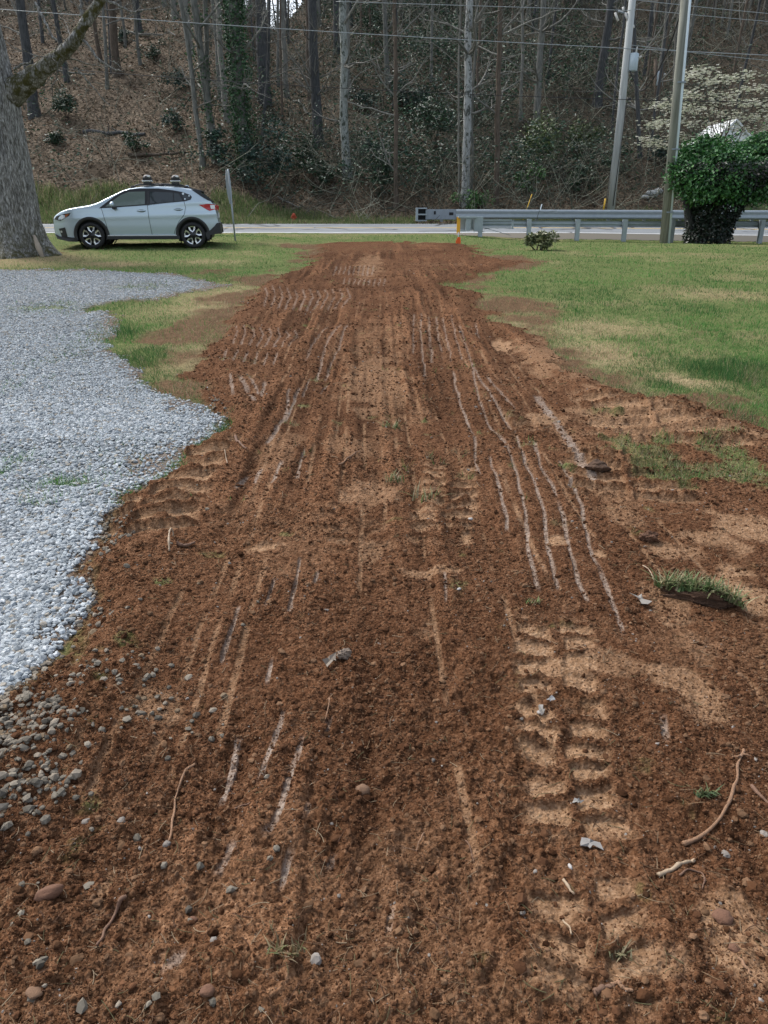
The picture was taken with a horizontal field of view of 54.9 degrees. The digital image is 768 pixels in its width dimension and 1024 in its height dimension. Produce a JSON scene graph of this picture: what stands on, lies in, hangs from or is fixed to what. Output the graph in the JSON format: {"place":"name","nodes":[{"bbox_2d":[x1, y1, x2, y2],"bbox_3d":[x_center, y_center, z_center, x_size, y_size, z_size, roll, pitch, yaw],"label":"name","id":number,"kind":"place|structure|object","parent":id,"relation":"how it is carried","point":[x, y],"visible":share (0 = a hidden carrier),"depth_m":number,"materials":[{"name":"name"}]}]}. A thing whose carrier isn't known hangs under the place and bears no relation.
{"place":"outdoors","nodes":[
{"label":"outdoors","id":0,"kind":"place"},
{"bbox_2d":[0,268,232,680],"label":"gravel drive","id":1,"kind":"structure","parent":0,"point":[111,322],"depth_m":9.01,"materials":[{"name":"gravel"},{"name":"stone"}]},
{"bbox_2d":[0,268,279,1013],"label":"gravel","id":2,"kind":"structure","parent":1,"relation":"on","point":[25,601],"depth_m":4.85,"materials":[{"name":"grey gravel"}]},
{"bbox_2d":[41,203,453,223],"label":"verge","id":3,"kind":"structure","parent":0,"point":[217,204],"depth_m":40.96,"materials":[{"name":"green plant"}]},
{"bbox_2d":[415,208,767,223],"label":"guardrail","id":4,"kind":"object","parent":3,"relation":"on","point":[424,214],"visible":0.72,"depth_m":39.03,"materials":[{"name":"metal"}]},
{"bbox_2d":[0,241,767,1023],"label":"dirt track","id":5,"kind":"structure","parent":0,"point":[572,661],"depth_m":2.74,"materials":[{"name":"brown soil"}]},
{"bbox_2d":[25,986,43,999],"bbox_3d":[-0.751,1.032,1.592,0.038,0.015,0.034,-10,24,-24],"label":"stone","id":6,"kind":"object","parent":5,"relation":"on","point":[32,992],"visible":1,"depth_m":1.58,"materials":[{"name":"beige stone"}]},
{"bbox_2d":[33,884,63,901],"bbox_3d":[-0.834,0.950,1.842,0.073,0.033,0.034,-9,24,-21],"label":"stone","id":7,"kind":"object","parent":5,"relation":"on","point":[51,892],"visible":1,"depth_m":1.83,"materials":[{"name":"brown stone"}]},
{"bbox_2d":[96,894,126,945],"bbox_3d":[-0.662,0.990,1.786,0.021,0.044,0.153,3,22,7],"label":"root","id":8,"kind":"object","parent":5,"relation":"on","point":[119,902],"visible":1,"depth_m":1.82,"materials":[{"name":"brown wood"}]},
{"bbox_2d":[168,763,194,840],"bbox_3d":[-0.606,0.847,2.175,0.033,0.026,0.320,0,22,-1],"label":"root","id":9,"kind":"object","parent":5,"relation":"on","point":[179,785],"visible":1,"depth_m":2.18,"materials":[{"name":"brown wood"}]},
{"bbox_2d":[263,927,307,962],"bbox_3d":[-0.222,0.984,1.669,0.100,0.036,0.091,-3,22,-8],"label":"grass tuft","id":10,"kind":"object","parent":5,"relation":"on","point":[282,946],"visible":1,"depth_m":1.68,"materials":[{"name":"plant"}]},
{"bbox_2d":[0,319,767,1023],"bbox_3d":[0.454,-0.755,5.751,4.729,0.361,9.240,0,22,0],"label":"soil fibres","id":11,"kind":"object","parent":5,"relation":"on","point":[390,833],"visible":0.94,"depth_m":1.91,"materials":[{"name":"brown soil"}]},
{"bbox_2d":[584,459,611,472],"bbox_3d":[1.345,-0.278,4.668,0.159,0.095,0.124,-9,24,-21],"label":"soil clod","id":12,"kind":"object","parent":5,"relation":"on","point":[597,465],"visible":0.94,"depth_m":4.63,"materials":[{"name":"brown soil"}]},
{"bbox_2d":[601,939,634,960],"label":"grass tuft","id":13,"kind":"object","parent":5,"relation":"on","point":[620,955],"visible":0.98,"depth_m":1.68,"materials":[{"name":"plant"}]},
{"bbox_2d":[639,530,658,542],"bbox_3d":[1.349,0.126,3.762,0.102,0.068,0.070,0,22,0],"label":"soil clod","id":14,"kind":"object","parent":5,"relation":"on","point":[649,536],"visible":1,"depth_m":3.75,"materials":[{"name":"brown soil"}]},
{"bbox_2d":[656,858,695,877],"bbox_3d":[0.772,0.935,1.948,0.139,0.029,0.014,-11,25,-25],"label":"root","id":15,"kind":"object","parent":5,"relation":"on","point":[671,869],"visible":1,"depth_m":1.94,"materials":[{"name":"beige wood"}]},
{"bbox_2d":[648,565,759,610],"bbox_3d":[1.362,0.337,3.218,0.510,0.179,0.208,13,25,29],"label":"grass sod","id":16,"kind":"object","parent":5,"relation":"on","point":[708,593],"depth_m":3.18,"materials":[{"name":"plant"}]},
{"bbox_2d":[681,748,750,846],"bbox_3d":[0.996,0.835,2.177,0.061,0.041,0.495,18,28,37],"label":"root","id":17,"kind":"object","parent":5,"relation":"on","point":[702,834],"visible":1,"depth_m":2.11,"materials":[{"name":"brown wood"}]},
{"bbox_2d":[711,908,733,925],"bbox_3d":[0.818,0.977,1.784,0.047,0.024,0.046,-19,29,-38],"label":"stone","id":18,"kind":"object","parent":5,"relation":"on","point":[720,916],"visible":1,"depth_m":1.77,"materials":[{"name":"brown stone"}]},
{"bbox_2d":[0,0,767,220],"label":"hillside","id":19,"kind":"structure","parent":0,"point":[105,171],"depth_m":53.99,"materials":[{"name":"brown soil"}]},
{"bbox_2d":[0,0,45,119],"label":"tree","id":20,"kind":"object","parent":19,"relation":"on","point":[23,32],"visible":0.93,"depth_m":49.95,"materials":[{"name":"brown plant"}]},
{"bbox_2d":[43,129,66,143],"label":"evergreen shrub","id":21,"kind":"object","parent":19,"relation":"on","point":[55,140],"visible":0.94,"depth_m":46.47,"materials":[{"name":"green plant"}]},
{"bbox_2d":[41,0,69,82],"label":"bare tree","id":22,"kind":"object","parent":19,"relation":"on","point":[59,38],"visible":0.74,"depth_m":54.60,"materials":[{"name":"brown plant"}]},
{"bbox_2d":[51,83,78,120],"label":"evergreen shrub","id":23,"kind":"object","parent":19,"relation":"on","point":[66,100],"visible":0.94,"depth_m":49.33,"materials":[{"name":"green plant"}]},
{"bbox_2d":[89,0,102,62],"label":"bare tree","id":24,"kind":"object","parent":19,"relation":"on","point":[98,48],"visible":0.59,"depth_m":57.07,"materials":[{"name":"brown plant"}]},
{"bbox_2d":[85,0,141,77],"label":"tree","id":25,"kind":"object","parent":19,"relation":"on","point":[114,47],"visible":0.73,"depth_m":55.12,"materials":[{"name":"brown plant"}]},
{"bbox_2d":[89,0,145,88],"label":"tree","id":26,"kind":"object","parent":19,"relation":"on","point":[105,42],"visible":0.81,"depth_m":53.80,"materials":[{"name":"brown plant"}]},
{"bbox_2d":[121,128,150,151],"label":"evergreen shrub","id":27,"kind":"object","parent":19,"relation":"on","point":[132,139],"visible":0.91,"depth_m":45.63,"materials":[{"name":"green plant"}]},
{"bbox_2d":[132,0,141,64],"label":"bare tree","id":28,"kind":"object","parent":19,"relation":"on","point":[137,41],"visible":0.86,"depth_m":56.49,"materials":[{"name":"brown plant"}]},
{"bbox_2d":[136,38,166,58],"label":"evergreen shrub","id":29,"kind":"object","parent":19,"relation":"on","point":[152,49],"visible":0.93,"depth_m":57.43,"materials":[{"name":"green plant"}]},
{"bbox_2d":[160,106,184,130],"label":"evergreen shrub","id":30,"kind":"object","parent":19,"relation":"on","point":[166,120],"visible":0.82,"depth_m":47.82,"materials":[{"name":"green plant"}]},
{"bbox_2d":[160,66,189,91],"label":"evergreen shrub","id":31,"kind":"object","parent":19,"relation":"on","point":[174,80],"visible":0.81,"depth_m":52.77,"materials":[{"name":"green plant"}]},
{"bbox_2d":[162,0,230,162],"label":"tree","id":32,"kind":"object","parent":19,"relation":"on","point":[198,39],"visible":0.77,"depth_m":42.94,"materials":[{"name":"grey plant"}]},
{"bbox_2d":[170,0,227,166],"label":"tree","id":33,"kind":"object","parent":19,"relation":"on","point":[192,85],"visible":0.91,"depth_m":43.08,"materials":[{"name":"grey plant"}]},
{"bbox_2d":[203,0,210,153],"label":"bare tree","id":34,"kind":"object","parent":19,"relation":"on","point":[206,31],"visible":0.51,"depth_m":42.95,"materials":[{"name":"brown plant"}]},
{"bbox_2d":[198,0,223,101],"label":"tree","id":35,"kind":"object","parent":19,"relation":"on","point":[216,52],"visible":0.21,"depth_m":50.46,"materials":[{"name":"grey plant"}]},
{"bbox_2d":[205,127,227,165],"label":"evergreen shrub","id":36,"kind":"object","parent":19,"relation":"on","point":[210,134],"visible":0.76,"depth_m":44.15,"materials":[{"name":"green plant"}]},
{"bbox_2d":[199,0,240,123],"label":"bare tree","id":37,"kind":"object","parent":19,"relation":"on","point":[220,47],"visible":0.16,"depth_m":47.31,"materials":[{"name":"brown plant"}]},
{"bbox_2d":[208,0,271,106],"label":"tree","id":38,"kind":"object","parent":19,"relation":"on","point":[261,48],"visible":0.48,"depth_m":54.92,"materials":[{"name":"brown plant"}]},
{"bbox_2d":[200,0,297,175],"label":"tree","id":39,"kind":"object","parent":19,"relation":"on","point":[235,61],"visible":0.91,"depth_m":42.43,"materials":[{"name":"green plant"}]},
{"bbox_2d":[215,114,293,187],"bbox_3d":[-7.718,-21.117,43.331,4.905,3.903,3.088,0,22,0],"label":"evergreen shrub","id":40,"kind":"object","parent":19,"relation":"on","point":[254,153],"visible":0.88,"depth_m":43.33,"materials":[{"name":"green plant"}]},
{"bbox_2d":[258,0,295,125],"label":"bare tree","id":41,"kind":"object","parent":19,"relation":"on","point":[280,50],"visible":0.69,"depth_m":52.53,"materials":[{"name":"brown plant"}]},
{"bbox_2d":[276,0,279,86],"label":"bare tree","id":42,"kind":"object","parent":19,"relation":"on","point":[277,17],"visible":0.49,"depth_m":61.18,"materials":[{"name":"brown plant"}]},
{"bbox_2d":[271,0,293,97],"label":"bare tree","id":43,"kind":"object","parent":19,"relation":"on","point":[284,54],"visible":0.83,"depth_m":58.90,"materials":[{"name":"brown plant"}]},
{"bbox_2d":[260,0,324,143],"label":"tree","id":44,"kind":"object","parent":19,"relation":"on","point":[268,61],"visible":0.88,"depth_m":48.52,"materials":[{"name":"grey plant"}]},
{"bbox_2d":[257,0,349,147],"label":"tree","id":45,"kind":"object","parent":19,"relation":"on","point":[313,64],"visible":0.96,"depth_m":49.69,"materials":[{"name":"grey plant"}]},
{"bbox_2d":[276,124,330,183],"bbox_3d":[-5.187,-22.374,46.298,3.361,3.589,3.443,-10,24,-24],"label":"evergreen shrub","id":46,"kind":"object","parent":19,"relation":"on","point":[299,154],"visible":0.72,"depth_m":46.21,"materials":[{"name":"green plant"}]},
{"bbox_2d":[286,0,338,107],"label":"bare tree","id":47,"kind":"object","parent":19,"relation":"on","point":[307,49],"visible":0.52,"depth_m":56.79,"materials":[{"name":"brown plant"}]},
{"bbox_2d":[297,159,342,194],"bbox_3d":[-3.832,-20.370,45.020,2.857,2.029,1.479,-8,23,-18],"label":"evergreen shrub","id":48,"kind":"object","parent":19,"relation":"on","point":[324,171],"visible":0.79,"depth_m":44.87,"materials":[{"name":"green plant"}]},
{"bbox_2d":[333,0,339,53],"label":"tree","id":49,"kind":"object","parent":19,"relation":"on","point":[335,26],"visible":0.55,"depth_m":63.82,"materials":[{"name":"grey plant"}]},
{"bbox_2d":[335,3,363,97],"bbox_3d":[-2.203,-39.594,54.116,3.826,17.048,5.986,-2,22,-5],"label":"bare tree","id":50,"kind":"object","parent":19,"relation":"on","point":[347,24],"visible":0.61,"depth_m":56.10,"materials":[{"name":"grey plant"}]},
{"bbox_2d":[307,0,404,179],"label":"tree","id":51,"kind":"object","parent":19,"relation":"on","point":[345,67],"visible":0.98,"depth_m":43.89,"materials":[{"name":"grey plant"}]},
{"bbox_2d":[349,85,383,113],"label":"evergreen shrub","id":52,"kind":"object","parent":19,"relation":"on","point":[361,96],"visible":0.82,"depth_m":55.16,"materials":[{"name":"green plant"}]},
{"bbox_2d":[355,0,389,42],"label":"evergreen shrub","id":53,"kind":"object","parent":19,"relation":"on","point":[372,18],"visible":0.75,"depth_m":64.61,"materials":[{"name":"green plant"}]},
{"bbox_2d":[326,0,436,208],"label":"tree","id":54,"kind":"object","parent":19,"relation":"on","point":[395,94],"visible":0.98,"depth_m":41.57,"materials":[{"name":"brown plant"}]},
{"bbox_2d":[370,154,393,194],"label":"evergreen shrub","id":55,"kind":"object","parent":19,"relation":"on","point":[386,172],"visible":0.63,"depth_m":44.05,"materials":[{"name":"green plant"}]},
{"bbox_2d":[0,0,767,223],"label":"fallen leaves","id":56,"kind":"object","parent":19,"relation":"on","point":[148,126],"visible":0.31,"depth_m":50.38,"materials":[{"name":"brown plant"}]},
{"bbox_2d":[2,0,767,233],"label":"brush","id":57,"kind":"object","parent":19,"relation":"on","point":[561,188],"visible":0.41,"depth_m":49.92,"materials":[{"name":"brown plant"}]},
{"bbox_2d":[6,0,767,36],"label":"woods","id":58,"kind":"object","parent":19,"relation":"on","point":[765,5],"visible":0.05,"depth_m":72.62,"materials":[{"name":"brown plant"}]},
{"bbox_2d":[359,0,418,84],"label":"tree","id":59,"kind":"object","parent":19,"relation":"on","point":[386,28],"visible":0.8,"depth_m":56.92,"materials":[{"name":"brown plant"}]},
{"bbox_2d":[389,71,443,110],"bbox_3d":[2.448,-31.618,55.554,4.339,2.860,2.734,0,22,0],"label":"evergreen shrub","id":60,"kind":"object","parent":19,"relation":"on","point":[421,91],"visible":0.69,"depth_m":55.33,"materials":[{"name":"green plant"}]},
{"bbox_2d":[429,0,434,81],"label":"bare tree","id":61,"kind":"object","parent":19,"relation":"on","point":[431,32],"visible":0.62,"depth_m":56.91,"materials":[{"name":"brown plant"}]},
{"bbox_2d":[409,90,457,148],"bbox_3d":[3.227,-26.474,49.894,3.502,3.602,2.994,13,25,29],"label":"evergreen shrub","id":62,"kind":"object","parent":19,"relation":"on","point":[428,115],"visible":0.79,"depth_m":49.59,"materials":[{"name":"green plant"}]},
{"bbox_2d":[410,0,461,199],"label":"tree","id":63,"kind":"object","parent":19,"relation":"on","point":[458,63],"visible":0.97,"depth_m":42.57,"materials":[{"name":"grey plant"}]},
{"bbox_2d":[404,0,519,206],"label":"tree","id":64,"kind":"object","parent":19,"relation":"on","point":[468,49],"visible":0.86,"depth_m":41.41,"materials":[{"name":"grey plant"}]},
{"bbox_2d":[449,189,495,208],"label":"evergreen shrub","id":65,"kind":"object","parent":19,"relation":"on","point":[479,201],"visible":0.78,"depth_m":43.39,"materials":[{"name":"green plant"}]},
{"bbox_2d":[456,0,518,123],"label":"bare tree","id":66,"kind":"object","parent":19,"relation":"on","point":[477,68],"visible":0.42,"depth_m":52.94,"materials":[{"name":"brown plant"}]},
{"bbox_2d":[470,0,518,200],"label":"tree","id":67,"kind":"object","parent":19,"relation":"on","point":[472,104],"visible":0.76,"depth_m":42.64,"materials":[{"name":"grey plant"}]},
{"bbox_2d":[431,0,561,206],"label":"tree","id":68,"kind":"object","parent":19,"relation":"on","point":[498,54],"visible":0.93,"depth_m":42.26,"materials":[{"name":"brown plant"}]},
{"bbox_2d":[460,0,596,121],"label":"tree","id":69,"kind":"object","parent":19,"relation":"on","point":[522,35],"visible":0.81,"depth_m":51.59,"materials":[{"name":"brown plant"}]},
{"bbox_2d":[513,161,545,190],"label":"evergreen shrub","id":70,"kind":"object","parent":19,"relation":"on","point":[540,174],"visible":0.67,"depth_m":45.05,"materials":[{"name":"green plant"}]},
{"bbox_2d":[513,109,566,166],"bbox_3d":[10.229,-24.057,47.721,3.425,3.598,4.734,15,26,32],"label":"evergreen shrub","id":71,"kind":"object","parent":19,"relation":"on","point":[541,134],"visible":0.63,"depth_m":47.14,"materials":[{"name":"green plant"}]},
{"bbox_2d":[506,0,578,133],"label":"tree","id":72,"kind":"object","parent":19,"relation":"on","point":[542,30],"visible":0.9,"depth_m":50.26,"materials":[{"name":"grey plant"}]},
{"bbox_2d":[545,0,557,85],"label":"bare tree","id":73,"kind":"object","parent":19,"relation":"on","point":[553,29],"visible":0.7,"depth_m":55.98,"materials":[{"name":"brown plant"}]},
{"bbox_2d":[559,164,603,196],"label":"evergreen shrub","id":74,"kind":"object","parent":19,"relation":"on","point":[576,183],"visible":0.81,"depth_m":44.56,"materials":[{"name":"green plant"}]},
{"bbox_2d":[565,115,604,153],"bbox_3d":[13.500,-25.573,50.277,3.091,2.593,2.088,-10,24,-24],"label":"evergreen shrub","id":75,"kind":"object","parent":19,"relation":"on","point":[584,133],"visible":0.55,"depth_m":50.10,"materials":[{"name":"green plant"}]},
{"bbox_2d":[603,0,641,219],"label":"utility pole","id":76,"kind":"object","parent":19,"relation":"on","point":[630,61],"visible":0.94,"depth_m":39.41,"materials":[{"name":"grey wood"}]},
{"bbox_2d":[11,64,742,101],"bbox_3d":[0.999,-23.024,38.902,62.002,2.674,0.034,0,22,0],"label":"power line","id":77,"kind":"object","parent":76,"relation":"attached to","point":[394,90],"visible":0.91,"depth_m":39.17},
{"bbox_2d":[0,9,767,55],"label":"power line","id":78,"kind":"object","parent":76,"relation":"attached to","point":[386,35],"visible":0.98,"depth_m":38.28,"materials":[{"name":"metal"}]},
{"bbox_2d":[336,1,630,10],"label":"power line","id":79,"kind":"object","parent":76,"relation":"attached to","point":[486,6],"visible":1,"depth_m":37.89,"materials":[{"name":"metal"}]},
{"bbox_2d":[572,0,675,158],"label":"tree","id":80,"kind":"object","parent":19,"relation":"on","point":[636,106],"visible":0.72,"depth_m":48.30,"materials":[{"name":"brown plant"}]},
{"bbox_2d":[607,0,640,134],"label":"bare tree","id":81,"kind":"object","parent":19,"relation":"on","point":[616,69],"visible":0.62,"depth_m":50.67,"materials":[{"name":"brown plant"}]},
{"bbox_2d":[581,0,673,107],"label":"tree","id":82,"kind":"object","parent":19,"relation":"on","point":[606,33],"visible":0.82,"depth_m":53.30,"materials":[{"name":"brown plant"}]},
{"bbox_2d":[640,0,663,100],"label":"bare tree","id":83,"kind":"object","parent":19,"relation":"on","point":[652,35],"visible":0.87,"depth_m":57.03,"materials":[{"name":"brown plant"}]},
{"bbox_2d":[647,135,667,164],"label":"evergreen shrub","id":84,"kind":"object","parent":19,"relation":"on","point":[659,151],"visible":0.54,"depth_m":48.85,"materials":[{"name":"green plant"}]},
{"bbox_2d":[642,2,674,75],"bbox_3d":[22.815,-45.404,59.881,8.938,18.199,7.202,-15,26,-32],"label":"bare tree","id":85,"kind":"object","parent":19,"relation":"on","point":[649,26],"visible":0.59,"depth_m":62.73,"materials":[{"name":"brown plant"}]},
{"bbox_2d":[638,0,680,139],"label":"bare tree","id":86,"kind":"object","parent":19,"relation":"on","point":[669,21],"visible":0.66,"depth_m":50.91,"materials":[{"name":"brown plant"}]},
{"bbox_2d":[685,0,698,67],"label":"bare tree","id":87,"kind":"object","parent":19,"relation":"on","point":[693,16],"visible":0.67,"depth_m":63.82,"materials":[{"name":"brown plant"}]},
{"bbox_2d":[648,0,736,150],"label":"tree","id":88,"kind":"object","parent":19,"relation":"on","point":[661,68],"visible":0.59,"depth_m":49.09,"materials":[{"name":"brown plant"}]},
{"bbox_2d":[629,64,767,150],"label":"dogwood tree","id":89,"kind":"object","parent":19,"relation":"on","point":[661,106],"visible":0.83,"depth_m":41.18,"materials":[{"name":"white plant"}]},
{"bbox_2d":[687,119,751,206],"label":"house","id":90,"kind":"structure","parent":19,"relation":"on","point":[737,126],"depth_m":45.62,"materials":[{"name":"white"}]},
{"bbox_2d":[720,0,751,120],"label":"bare tree","id":91,"kind":"object","parent":19,"relation":"on","point":[739,39],"visible":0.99,"depth_m":54.85,"materials":[{"name":"brown plant"}]},
{"bbox_2d":[734,0,767,114],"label":"bare tree","id":92,"kind":"object","parent":19,"relation":"on","point":[751,41],"visible":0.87,"depth_m":56.87,"materials":[{"name":"brown plant"}]},
{"bbox_2d":[0,233,767,678],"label":"lawn","id":93,"kind":"structure","parent":0,"point":[514,301],"depth_m":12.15,"materials":[{"name":"green plant"}]},
{"bbox_2d":[0,0,160,258],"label":"oak tree","id":94,"kind":"object","parent":93,"relation":"on","point":[23,234],"visible":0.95,"depth_m":17.26,"materials":[{"name":"grey plant"}]},
{"bbox_2d":[53,175,223,248],"bbox_3d":[-6.904,-8.477,20.949,4.492,1.935,2.174,-3,22,-8],"label":"hatchback car","id":95,"kind":"object","parent":93,"relation":"on","point":[187,215],"visible":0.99,"depth_m":20.23,"materials":[{"name":"paint"}]},
{"bbox_2d":[225,169,235,240],"bbox_3d":[-4.569,-9.048,22.228,0.141,2.295,0.924,0,22,0],"label":"road sign","id":96,"kind":"object","parent":93,"relation":"on","point":[228,186],"visible":0.85,"depth_m":22.00,"materials":[{"name":"metal"}]},
{"bbox_2d":[523,229,559,249],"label":"lawn bush","id":97,"kind":"object","parent":93,"relation":"on","point":[543,239],"visible":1,"depth_m":20.13,"materials":[{"name":"green plant"}]},
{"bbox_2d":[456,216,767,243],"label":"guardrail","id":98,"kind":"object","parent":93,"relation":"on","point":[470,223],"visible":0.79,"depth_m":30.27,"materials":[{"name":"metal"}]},
{"bbox_2d":[659,0,690,243],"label":"utility pole","id":99,"kind":"object","parent":93,"relation":"on","point":[677,99],"visible":0.72,"depth_m":27.34,"materials":[{"name":"grey wood"}]},
{"bbox_2d":[661,120,767,243],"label":"ivy bush","id":100,"kind":"object","parent":93,"relation":"on","point":[720,175],"visible":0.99,"depth_m":27.70,"materials":[{"name":"green plant"}]},
{"bbox_2d":[35,176,767,223],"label":"bank grass","id":101,"kind":"structure","parent":0,"point":[43,197],"depth_m":41.20,"materials":[{"name":"green plant"}]},
{"bbox_2d":[43,224,767,235],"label":"road","id":102,"kind":"structure","parent":0,"point":[656,230],"depth_m":33.32,"materials":[{"name":"grey asphalt"}]},
{"bbox_2d":[46,232,654,233],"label":"white edge line","id":103,"kind":"object","parent":102,"relation":"on","point":[391,232],"visible":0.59,"depth_m":31.27,"materials":[{"name":"paint"}]},
{"bbox_2d":[45,227,682,228],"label":"yellow centre line","id":104,"kind":"object","parent":102,"relation":"on","point":[365,227],"visible":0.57,"depth_m":34.79,"materials":[{"name":"paint"}]},
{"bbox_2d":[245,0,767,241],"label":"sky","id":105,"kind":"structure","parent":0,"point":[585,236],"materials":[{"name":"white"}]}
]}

